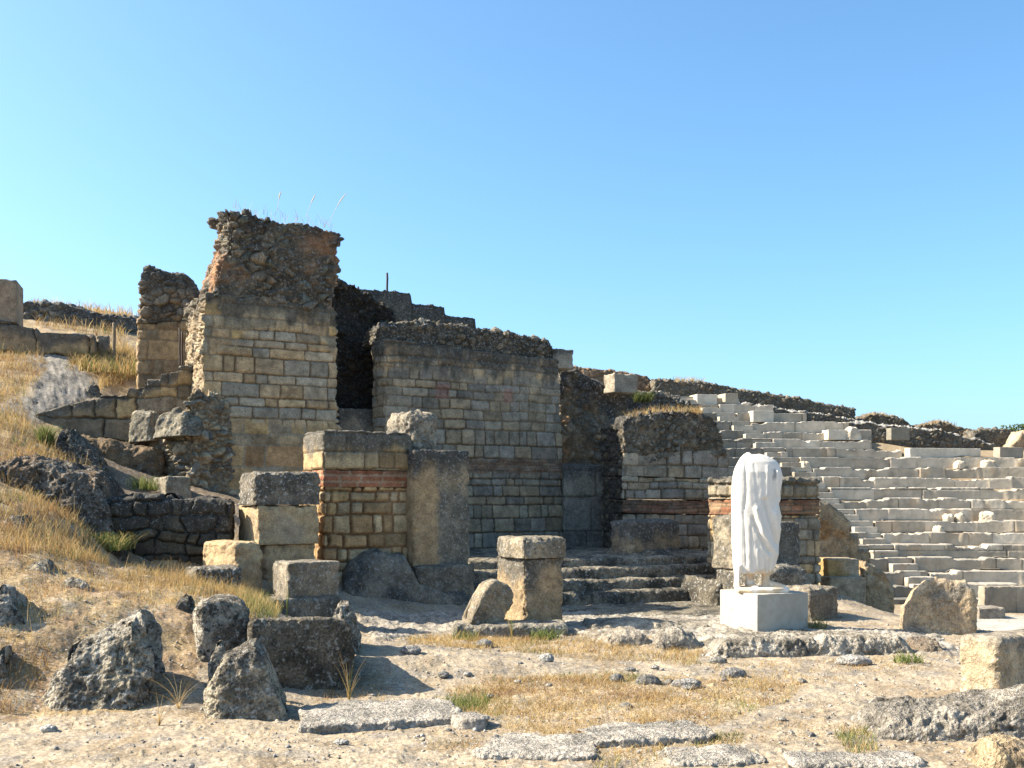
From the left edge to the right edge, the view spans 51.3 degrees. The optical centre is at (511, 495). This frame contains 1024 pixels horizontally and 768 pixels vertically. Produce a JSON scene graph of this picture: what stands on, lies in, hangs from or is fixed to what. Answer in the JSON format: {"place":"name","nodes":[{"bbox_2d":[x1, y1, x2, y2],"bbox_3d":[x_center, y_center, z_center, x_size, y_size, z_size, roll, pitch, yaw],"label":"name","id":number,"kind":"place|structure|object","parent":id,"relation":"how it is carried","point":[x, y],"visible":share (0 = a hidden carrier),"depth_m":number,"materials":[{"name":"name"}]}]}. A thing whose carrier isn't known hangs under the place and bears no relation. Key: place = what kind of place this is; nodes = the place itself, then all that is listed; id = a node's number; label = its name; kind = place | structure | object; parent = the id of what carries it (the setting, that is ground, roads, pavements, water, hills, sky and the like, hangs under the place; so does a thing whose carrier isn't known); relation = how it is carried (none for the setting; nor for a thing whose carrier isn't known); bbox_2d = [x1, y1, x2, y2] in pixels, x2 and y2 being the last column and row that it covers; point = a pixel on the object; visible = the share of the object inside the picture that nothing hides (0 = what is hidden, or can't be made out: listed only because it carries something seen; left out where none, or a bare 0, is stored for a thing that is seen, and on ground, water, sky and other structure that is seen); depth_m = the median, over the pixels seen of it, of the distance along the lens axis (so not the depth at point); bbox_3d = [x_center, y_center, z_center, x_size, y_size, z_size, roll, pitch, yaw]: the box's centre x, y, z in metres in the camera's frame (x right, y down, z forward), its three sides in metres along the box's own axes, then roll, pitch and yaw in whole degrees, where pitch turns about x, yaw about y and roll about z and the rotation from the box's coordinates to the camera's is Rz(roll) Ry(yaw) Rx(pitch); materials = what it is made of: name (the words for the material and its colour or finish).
{"place":"outdoors","nodes":[
{"label":"outdoors","id":0,"kind":"place"},
{"bbox_2d":[0,295,315,743],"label":"dry grass","id":1,"kind":"structure","parent":0,"point":[260,604],"depth_m":11.66,"materials":[{"name":"plant"}]},
{"bbox_2d":[0,339,754,726],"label":"seed grass","id":2,"kind":"structure","parent":0,"point":[138,583],"depth_m":10.86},
{"bbox_2d":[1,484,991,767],"bbox_3d":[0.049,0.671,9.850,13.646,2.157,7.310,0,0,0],"label":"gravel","id":3,"kind":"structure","parent":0,"point":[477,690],"depth_m":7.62,"materials":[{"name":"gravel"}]},
{"bbox_2d":[0,309,1023,767],"bbox_3d":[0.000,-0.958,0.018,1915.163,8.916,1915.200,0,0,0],"label":"ground","id":4,"kind":"structure","parent":0,"point":[384,623],"depth_m":8.81,"materials":[{"name":"soil"}]},
{"bbox_2d":[0,645,14,685],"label":"boulder","id":5,"kind":"object","parent":4,"relation":"on","point":[6,653],"visible":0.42,"depth_m":8.11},
{"bbox_2d":[0,583,28,625],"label":"boulder","id":6,"kind":"object","parent":4,"relation":"on","point":[11,597],"visible":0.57,"depth_m":8.77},
{"bbox_2d":[24,559,57,573],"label":"boulder","id":7,"kind":"object","parent":4,"relation":"on","point":[39,565],"visible":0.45,"depth_m":10.29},
{"bbox_2d":[27,424,60,444],"bbox_3d":[-6.685,-0.886,15.337,0.552,0.306,0.524,0,0,0],"label":"weed","id":8,"kind":"object","parent":4,"relation":"on","point":[43,433],"visible":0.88,"depth_m":15.23,"materials":[{"name":"green plant"}]},
{"bbox_2d":[0,320,96,356],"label":"block wall","id":9,"kind":"structure","parent":4,"relation":"on","point":[16,336],"depth_m":20.97,"materials":[{"name":"stone"}]},
{"bbox_2d":[0,279,22,325],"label":"stone block","id":10,"kind":"object","parent":9,"relation":"on","point":[11,301],"depth_m":20.94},
{"bbox_2d":[0,453,128,560],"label":"rock outcrop","id":11,"kind":"object","parent":4,"relation":"on","point":[92,490],"visible":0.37,"depth_m":13.12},
{"bbox_2d":[23,299,138,334],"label":"rubble wall","id":12,"kind":"structure","parent":4,"relation":"on","point":[45,306],"depth_m":25.25,"materials":[{"name":"stone"}]},
{"bbox_2d":[55,428,110,475],"bbox_3d":[-6.250,-0.524,15.455,0.979,0.912,0.954,0,0,0],"label":"rock outcrop","id":13,"kind":"object","parent":4,"relation":"on","point":[75,443],"visible":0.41,"depth_m":15.24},
{"bbox_2d":[64,354,137,375],"bbox_3d":[-7.731,-2.508,20.514,1.558,0.346,1.688,0,0,0],"label":"weed","id":14,"kind":"object","parent":4,"relation":"on","point":[114,369],"visible":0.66,"depth_m":20.13,"materials":[{"name":"yellow plant"}]},
{"bbox_2d":[40,608,166,711],"bbox_3d":[-3.127,1.312,8.151,0.877,0.849,0.929,0,0,0],"label":"boulder","id":15,"kind":"object","parent":4,"relation":"on","point":[118,665],"visible":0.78,"depth_m":7.99,"materials":[{"name":"stone"}]},
{"bbox_2d":[35,365,192,443],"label":"stepped wall","id":16,"kind":"structure","parent":4,"relation":"on","point":[106,416],"depth_m":17.30,"materials":[{"name":"stone"}]},
{"bbox_2d":[90,530,149,550],"bbox_3d":[-4.946,0.533,12.890,1.034,0.235,1.136,0,0,0],"label":"bush","id":17,"kind":"object","parent":4,"relation":"on","point":[117,544],"visible":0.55,"depth_m":12.81,"materials":[{"name":"green plant"}]},
{"bbox_2d":[81,434,165,476],"bbox_3d":[-6.229,-0.586,16.785,1.605,0.848,1.265,0,0,-13],"label":"rock","id":18,"kind":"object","parent":4,"relation":"on","point":[147,459],"depth_m":16.42,"materials":[{"name":"stone"}]},
{"bbox_2d":[129,409,159,442],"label":"stone block","id":19,"kind":"structure","parent":18,"relation":"on","point":[142,426],"depth_m":16.84,"materials":[{"name":"stone"}]},
{"bbox_2d":[125,475,158,489],"bbox_3d":[-5.229,-0.201,15.363,0.667,0.222,0.639,0,0,0],"label":"weed","id":20,"kind":"object","parent":4,"relation":"on","point":[142,485],"visible":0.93,"depth_m":15.28,"materials":[{"name":"green plant"}]},
{"bbox_2d":[136,265,199,388],"bbox_3d":[-6.403,-3.095,20.207,1.303,2.447,0.886,0,0,-13],"label":"wall fragment","id":21,"kind":"object","parent":4,"relation":"on","point":[165,297],"depth_m":19.80,"materials":[{"name":"stone"}]},
{"bbox_2d":[107,492,234,564],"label":"terrace wall","id":22,"kind":"structure","parent":4,"relation":"on","point":[180,528],"depth_m":13.49,"materials":[{"name":"stone"}]},
{"bbox_2d":[154,476,190,498],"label":"stone block","id":23,"kind":"object","parent":22,"relation":"on","point":[179,485],"depth_m":15.00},
{"bbox_2d":[175,593,194,612],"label":"boulder","id":24,"kind":"object","parent":4,"relation":"on","point":[185,603],"visible":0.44,"depth_m":9.80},
{"bbox_2d":[141,389,235,492],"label":"rubble pier","id":25,"kind":"structure","parent":4,"relation":"on","point":[205,460],"depth_m":16.72,"materials":[{"name":"stone"}]},
{"bbox_2d":[153,407,203,438],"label":"stone block","id":26,"kind":"structure","parent":25,"relation":"on","point":[176,422],"depth_m":16.36,"materials":[{"name":"stone"}]},
{"bbox_2d":[184,564,241,590],"bbox_3d":[-3.479,1.060,12.447,0.595,0.513,0.525,0,0,-30],"label":"fallen block","id":27,"kind":"object","parent":4,"relation":"on","point":[228,572],"depth_m":12.29,"materials":[{"name":"stone"}]},
{"bbox_2d":[208,640,225,681],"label":"boulder","id":28,"kind":"object","parent":4,"relation":"on","point":[214,663],"visible":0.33,"depth_m":8.43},
{"bbox_2d":[193,594,249,661],"bbox_3d":[-2.547,1.209,9.328,0.477,0.689,0.606,0,0,-20],"label":"boulder","id":29,"kind":"object","parent":4,"relation":"on","point":[224,618],"visible":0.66,"depth_m":9.07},
{"bbox_2d":[203,540,262,590],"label":"stacked block","id":30,"kind":"structure","parent":4,"relation":"on","point":[246,557],"depth_m":12.86,"materials":[{"name":"stone"}]},
{"bbox_2d":[203,637,292,720],"bbox_3d":[-1.952,1.433,7.986,0.697,0.724,0.726,0,0,-12],"label":"boulder","id":31,"kind":"object","parent":4,"relation":"on","point":[246,684],"visible":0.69,"depth_m":7.75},
{"bbox_2d":[183,208,343,495],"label":"ruined tower","id":32,"kind":"structure","parent":4,"relation":"on","point":[259,316],"depth_m":17.49,"materials":[{"name":"stone"}]},
{"bbox_2d":[260,544,314,582],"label":"stacked block","id":33,"kind":"structure","parent":4,"relation":"on","point":[272,554],"depth_m":13.61,"materials":[{"name":"stone"}]},
{"bbox_2d":[238,505,318,544],"bbox_3d":[-3.060,0.366,13.967,0.827,0.502,0.863,0,0,-31],"label":"stacked block","id":34,"kind":"object","parent":33,"relation":"on","point":[276,524],"depth_m":13.62,"materials":[{"name":"stone"}]},
{"bbox_2d":[238,471,320,504],"bbox_3d":[-3.048,-0.104,13.931,0.908,0.436,0.776,0,0,-31],"label":"stacked block","id":35,"kind":"object","parent":34,"relation":"on","point":[280,488],"depth_m":13.62,"materials":[{"name":"stone"}]},
{"bbox_2d":[258,594,341,617],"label":"foundation slab","id":36,"kind":"structure","parent":4,"relation":"on","point":[315,606],"depth_m":12.26,"materials":[{"name":"stone"}]},
{"bbox_2d":[273,559,339,597],"bbox_3d":[-2.423,0.978,12.551,0.641,0.447,0.573,0,0,-32],"label":"tapered block","id":37,"kind":"object","parent":36,"relation":"on","point":[309,577],"depth_m":12.34,"materials":[{"name":"stone"}]},
{"bbox_2d":[247,616,354,689],"bbox_3d":[-1.840,1.372,9.222,0.884,0.728,0.786,0,0,-15],"label":"block","id":38,"kind":"object","parent":4,"relation":"on","point":[299,657],"depth_m":8.87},
{"bbox_2d":[333,600,361,652],"bbox_3d":[-1.561,1.281,9.920,0.352,0.629,0.448,0,0,0],"label":"boulder","id":39,"kind":"object","parent":4,"relation":"on","point":[345,610],"visible":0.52,"depth_m":9.76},
{"bbox_2d":[336,408,373,431],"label":"sill block","id":40,"kind":"structure","parent":4,"relation":"on","point":[352,419],"depth_m":18.75,"materials":[{"name":"stone"}]},
{"bbox_2d":[302,429,411,582],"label":"front wall","id":41,"kind":"structure","parent":4,"relation":"on","point":[361,507],"depth_m":14.58,"materials":[{"name":"stone"}]},
{"bbox_2d":[387,409,438,449],"bbox_3d":[-1.473,-0.968,15.668,0.584,0.602,1.030,0,0,-31],"label":"boulder","id":42,"kind":"object","parent":41,"relation":"on","point":[420,426],"visible":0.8,"depth_m":15.26,"materials":[{"name":"stone"}]},
{"bbox_2d":[332,278,396,409],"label":"recess wall","id":43,"kind":"structure","parent":4,"relation":"on","point":[359,313],"depth_m":19.50,"materials":[{"name":"stone"}]},
{"bbox_2d":[297,697,461,734],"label":"ground slab","id":44,"kind":"structure","parent":4,"relation":"on","point":[351,716],"depth_m":7.55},
{"bbox_2d":[341,548,470,605],"bbox_3d":[-1.554,1.189,14.806,2.173,0.959,0.986,0,0,-25],"label":"bedrock mass","id":45,"kind":"object","parent":4,"relation":"on","point":[374,573],"visible":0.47,"depth_m":14.42,"materials":[{"name":"stone"}]},
{"bbox_2d":[411,563,474,597],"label":"base block","id":46,"kind":"structure","parent":45,"relation":"on","point":[455,577],"depth_m":14.83,"materials":[{"name":"stone"}]},
{"bbox_2d":[402,449,469,566],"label":"upright slab","id":47,"kind":"structure","parent":46,"relation":"on","point":[437,510],"depth_m":14.93,"materials":[{"name":"stone"}]},
{"bbox_2d":[360,289,489,329],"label":"stepped parapet","id":48,"kind":"structure","parent":4,"relation":"on","point":[402,306],"depth_m":21.76,"materials":[{"name":"stone"}]},
{"bbox_2d":[435,692,490,711],"bbox_3d":[-0.398,1.596,8.297,0.486,0.103,0.480,0,0,0],"label":"weed","id":49,"kind":"object","parent":4,"relation":"on","point":[455,701],"visible":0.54,"depth_m":8.30,"materials":[{"name":"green plant"}]},
{"bbox_2d":[450,711,489,730],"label":"rock","id":50,"kind":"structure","parent":4,"relation":"on","point":[461,721],"depth_m":7.35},
{"bbox_2d":[451,619,567,638],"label":"kerb slab","id":51,"kind":"structure","parent":4,"relation":"on","point":[500,628],"depth_m":12.03,"materials":[{"name":"stone"}]},
{"bbox_2d":[462,579,513,624],"bbox_3d":[-0.289,1.349,12.339,0.600,0.791,0.304,0,0,-29],"label":"leaning slab","id":52,"kind":"object","parent":51,"relation":"on","point":[487,599],"depth_m":12.24,"materials":[{"name":"stone"}]},
{"bbox_2d":[497,556,562,619],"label":"pillar block","id":53,"kind":"structure","parent":51,"relation":"on","point":[536,585],"depth_m":12.70,"materials":[{"name":"stone"}]},
{"bbox_2d":[497,535,565,558],"bbox_3d":[0.234,0.607,12.928,0.651,0.262,0.675,0,0,-31],"label":"cap stone","id":54,"kind":"object","parent":53,"relation":"on","point":[533,547],"visible":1,"depth_m":12.68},
{"bbox_2d":[471,732,598,761],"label":"ground slab","id":55,"kind":"structure","parent":4,"relation":"on","point":[573,747],"depth_m":6.61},
{"bbox_2d":[468,546,719,615],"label":"rock cut steps","id":56,"kind":"object","parent":4,"relation":"on","point":[595,579],"visible":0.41,"depth_m":16.27,"materials":[{"name":"stone"}]},
{"bbox_2d":[362,318,573,549],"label":"long block wall","id":57,"kind":"structure","parent":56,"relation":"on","point":[490,399],"depth_m":19.44,"materials":[{"name":"stone"}]},
{"bbox_2d":[560,463,611,546],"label":"block wall","id":58,"kind":"structure","parent":56,"relation":"on","point":[581,492],"depth_m":20.30,"materials":[{"name":"stone"}]},
{"bbox_2d":[610,518,679,552],"bbox_3d":[2.264,0.722,18.132,1.099,0.669,0.653,0,0,-31],"label":"fallen block","id":59,"kind":"object","parent":56,"relation":"on","point":[633,535],"depth_m":17.84,"materials":[{"name":"stone"}]},
{"bbox_2d":[602,547,695,554],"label":"rough rock","id":60,"kind":"object","parent":56,"relation":"on","point":[670,551],"visible":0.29,"depth_m":17.77,"materials":[{"name":"stone"}]},
{"bbox_2d":[598,409,729,550],"bbox_3d":[2.793,-0.113,19.760,2.158,2.980,1.444,0,0,-14],"label":"vaulted wall fragment","id":61,"kind":"object","parent":56,"relation":"on","point":[677,459],"visible":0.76,"depth_m":19.17,"materials":[{"name":"stone"}]},
{"bbox_2d":[617,404,702,416],"bbox_3d":[2.738,-1.529,19.594,1.598,0.275,1.460,0,0,0],"label":"grass tuft","id":62,"kind":"object","parent":61,"relation":"on","point":[697,411],"visible":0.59,"depth_m":19.13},
{"bbox_2d":[707,476,821,584],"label":"masonry wall","id":63,"kind":"structure","parent":56,"relation":"on","point":[799,498],"depth_m":17.38,"materials":[{"name":"stone"}]},
{"bbox_2d":[558,368,641,464],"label":"rubble wall","id":64,"kind":"structure","parent":4,"relation":"on","point":[588,407],"depth_m":21.36,"materials":[{"name":"stone"}]},
{"bbox_2d":[604,373,637,394],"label":"stone block","id":65,"kind":"structure","parent":64,"relation":"on","point":[621,384],"depth_m":21.05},
{"bbox_2d":[573,365,650,391],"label":"earth wall","id":66,"kind":"structure","parent":4,"relation":"on","point":[599,374],"depth_m":46.24,"materials":[{"name":"stone"}]},
{"bbox_2d":[596,626,650,646],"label":"boulder","id":67,"kind":"object","parent":4,"relation":"on","point":[625,634],"visible":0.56,"depth_m":11.39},
{"bbox_2d":[312,626,944,767],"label":"meadow grass","id":68,"kind":"structure","parent":4,"relation":"on","point":[507,641],"depth_m":8.68,"materials":[{"name":"plant"}]},
{"bbox_2d":[576,719,715,747],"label":"ground slab","id":69,"kind":"structure","parent":4,"relation":"on","point":[625,734],"depth_m":6.95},
{"bbox_2d":[583,616,708,629],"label":"slab","id":70,"kind":"structure","parent":4,"relation":"on","point":[649,623],"depth_m":12.65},
{"bbox_2d":[637,390,693,411],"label":"rubble bank","id":71,"kind":"structure","parent":4,"relation":"on","point":[662,399],"depth_m":23.71,"materials":[{"name":"stone"}]},
{"bbox_2d":[649,626,702,650],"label":"boulder","id":72,"kind":"object","parent":4,"relation":"on","point":[670,636],"visible":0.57,"depth_m":11.11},
{"bbox_2d":[680,574,722,605],"bbox_3d":[3.178,1.610,16.417,0.993,0.771,1.394,0,0,-20],"label":"rock shoulder","id":73,"kind":"object","parent":4,"relation":"on","point":[701,590],"visible":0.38,"depth_m":16.01,"materials":[{"name":"stone"}]},
{"bbox_2d":[655,744,765,766],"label":"ground slab","id":74,"kind":"structure","parent":4,"relation":"on","point":[717,754],"depth_m":6.44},
{"bbox_2d":[719,667,746,677],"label":"loose stone","id":75,"kind":"object","parent":4,"relation":"on","point":[732,672],"visible":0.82,"depth_m":9.35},
{"bbox_2d":[650,378,855,418],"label":"skyline wall","id":76,"kind":"structure","parent":4,"relation":"on","point":[691,388],"depth_m":45.24,"materials":[{"name":"stone"}]},
{"bbox_2d":[716,562,806,588],"bbox_3d":[3.634,1.424,15.576,0.867,0.923,1.162,0,0,-31],"label":"rounded slab","id":77,"kind":"object","parent":4,"relation":"on","point":[788,574],"depth_m":15.21,"materials":[{"name":"stone"}]},
{"bbox_2d":[712,514,733,568],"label":"standing block","id":78,"kind":"structure","parent":77,"relation":"on","point":[722,538],"depth_m":15.66,"materials":[{"name":"stone"}]},
{"bbox_2d":[777,521,799,564],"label":"standing block","id":79,"kind":"structure","parent":77,"relation":"on","point":[789,546],"depth_m":15.72,"materials":[{"name":"stone"}]},
{"bbox_2d":[673,395,913,603],"bbox_3d":[7.661,-0.255,36.990,5.851,7.509,14.184,0,0,-31],"label":"theatre seating","id":80,"kind":"object","parent":4,"relation":"on","point":[737,445],"visible":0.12,"depth_m":38.24,"materials":[{"name":"stone"}]},
{"bbox_2d":[696,628,912,657],"bbox_3d":[2.943,1.623,11.682,2.200,0.492,2.292,0,0,-5],"label":"bedrock ledge","id":81,"kind":"object","parent":4,"relation":"on","point":[782,643],"visible":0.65,"depth_m":10.67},
{"bbox_2d":[720,589,807,631],"bbox_3d":[3.016,1.427,12.787,0.745,0.583,0.740,0,0,-24],"label":"statue pedestal","id":82,"kind":"object","parent":81,"relation":"on","point":[765,612],"visible":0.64,"depth_m":12.49,"materials":[{"name":"white stone"}]},
{"bbox_2d":[731,452,788,592],"bbox_3d":[2.951,0.311,12.694,0.665,1.661,0.438,0,0,0],"label":"statue","id":83,"kind":"object","parent":82,"relation":"on","point":[755,501],"visible":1,"depth_m":12.57,"materials":[{"name":"white stone"}]},
{"bbox_2d":[680,396,933,587],"bbox_3d":[10.224,-0.245,37.341,1.983,7.490,13.434,0,0,-26],"label":"seating stairway","id":84,"kind":"object","parent":4,"relation":"on","point":[879,547],"visible":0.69,"depth_m":36.25,"materials":[{"name":"stone"}]},
{"bbox_2d":[739,402,875,423],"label":"retaining wall","id":85,"kind":"structure","parent":4,"relation":"on","point":[818,417],"depth_m":43.85,"materials":[{"name":"stone"}]},
{"bbox_2d":[786,584,838,620],"bbox_3d":[3.857,1.428,13.836,0.574,0.547,0.534,0,0,-31],"label":"stone block","id":86,"kind":"object","parent":4,"relation":"on","point":[822,601],"depth_m":13.63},
{"bbox_2d":[804,501,870,563],"bbox_3d":[5.875,1.295,19.260,1.082,2.550,0.699,0,0,-8],"label":"sandstone fragment","id":87,"kind":"object","parent":4,"relation":"on","point":[837,539],"visible":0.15,"depth_m":18.93,"materials":[{"name":"stone"}]},
{"bbox_2d":[818,575,865,604],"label":"stone block","id":88,"kind":"structure","parent":4,"relation":"on","point":[853,587],"depth_m":17.95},
{"bbox_2d":[818,557,859,575],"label":"stone block","id":89,"kind":"structure","parent":88,"relation":"on","point":[839,566],"depth_m":18.15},
{"bbox_2d":[836,654,871,666],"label":"loose stone","id":90,"kind":"object","parent":4,"relation":"on","point":[852,660],"visible":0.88,"depth_m":10.03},
{"bbox_2d":[783,749,925,767],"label":"ground slab","id":91,"kind":"structure","parent":4,"relation":"on","point":[893,758],"depth_m":6.36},
{"bbox_2d":[717,398,1023,603],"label":"theatre seating","id":92,"kind":"object","parent":4,"relation":"on","point":[919,497],"visible":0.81,"depth_m":36.96,"materials":[{"name":"stone"}]},
{"bbox_2d":[748,411,773,422],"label":"restored block","id":93,"kind":"structure","parent":92,"relation":"on","point":[760,416],"depth_m":41.43,"materials":[{"name":"stone"}]},
{"bbox_2d":[822,430,847,439],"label":"restored block","id":94,"kind":"structure","parent":92,"relation":"on","point":[835,434],"depth_m":40.49,"materials":[{"name":"stone"}]},
{"bbox_2d":[905,448,980,457],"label":"restored block","id":95,"kind":"structure","parent":92,"relation":"on","point":[935,452],"depth_m":39.50,"materials":[{"name":"stone"}]},
{"bbox_2d":[993,447,1022,457],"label":"restored block","id":96,"kind":"structure","parent":92,"relation":"on","point":[1014,452],"depth_m":39.06,"materials":[{"name":"stone"}]},
{"bbox_2d":[856,558,894,612],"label":"sandstone slab","id":97,"kind":"structure","parent":4,"relation":"on","point":[879,591],"depth_m":18.52,"materials":[{"name":"stone"}]},
{"bbox_2d":[886,428,909,440],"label":"restored block","id":98,"kind":"structure","parent":4,"relation":"on","point":[901,434],"depth_m":40.57,"materials":[{"name":"stone"}]},
{"bbox_2d":[855,412,971,435],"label":"earth mound","id":99,"kind":"object","parent":4,"relation":"on","point":[876,418],"visible":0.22,"depth_m":45.84,"materials":[{"name":"soil"}]},
{"bbox_2d":[849,420,994,449],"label":"retaining wall","id":100,"kind":"structure","parent":4,"relation":"on","point":[922,437],"depth_m":43.04,"materials":[{"name":"stone"}]},
{"bbox_2d":[905,636,942,652],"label":"boulder","id":101,"kind":"object","parent":4,"relation":"on","point":[923,643],"visible":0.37,"depth_m":10.81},
{"bbox_2d":[850,683,1023,741],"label":"flat rock","id":102,"kind":"object","parent":4,"relation":"on","point":[973,715],"visible":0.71,"depth_m":7.07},
{"bbox_2d":[899,576,977,634],"bbox_3d":[5.113,1.368,12.781,0.862,0.846,0.656,0,0,15],"label":"broken block","id":103,"kind":"object","parent":4,"relation":"on","point":[936,604],"depth_m":12.48,"materials":[{"name":"stone"}]},
{"bbox_2d":[962,427,1014,446],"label":"skyline wall","id":104,"kind":"structure","parent":4,"relation":"on","point":[996,436],"depth_m":44.45,"materials":[{"name":"stone"}]},
{"bbox_2d":[977,605,1004,618],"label":"stone block","id":105,"kind":"structure","parent":4,"relation":"on","point":[989,612],"depth_m":27.62,"materials":[{"name":"stone"}]},
{"bbox_2d":[960,629,1023,691],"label":"broken block","id":106,"kind":"object","parent":4,"relation":"on","point":[994,659],"depth_m":8.55,"materials":[{"name":"stone"}]},
{"bbox_2d":[965,733,1023,767],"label":"rock","id":107,"kind":"object","parent":4,"relation":"on","point":[998,750],"visible":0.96,"depth_m":6.31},
{"bbox_2d":[978,585,1023,612],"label":"parapet","id":108,"kind":"structure","parent":4,"relation":"on","point":[1009,599],"depth_m":29.05,"materials":[{"name":"stone"}]},
{"bbox_2d":[1002,430,1023,450],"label":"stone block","id":109,"kind":"object","parent":4,"relation":"on","point":[1015,439],"visible":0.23,"depth_m":43.63,"materials":[{"name":"stone"}]},
{"bbox_2d":[0,0,1023,429],"label":"sky","id":110,"kind":"structure","parent":0,"point":[814,200],"materials":[{"name":"blue"}]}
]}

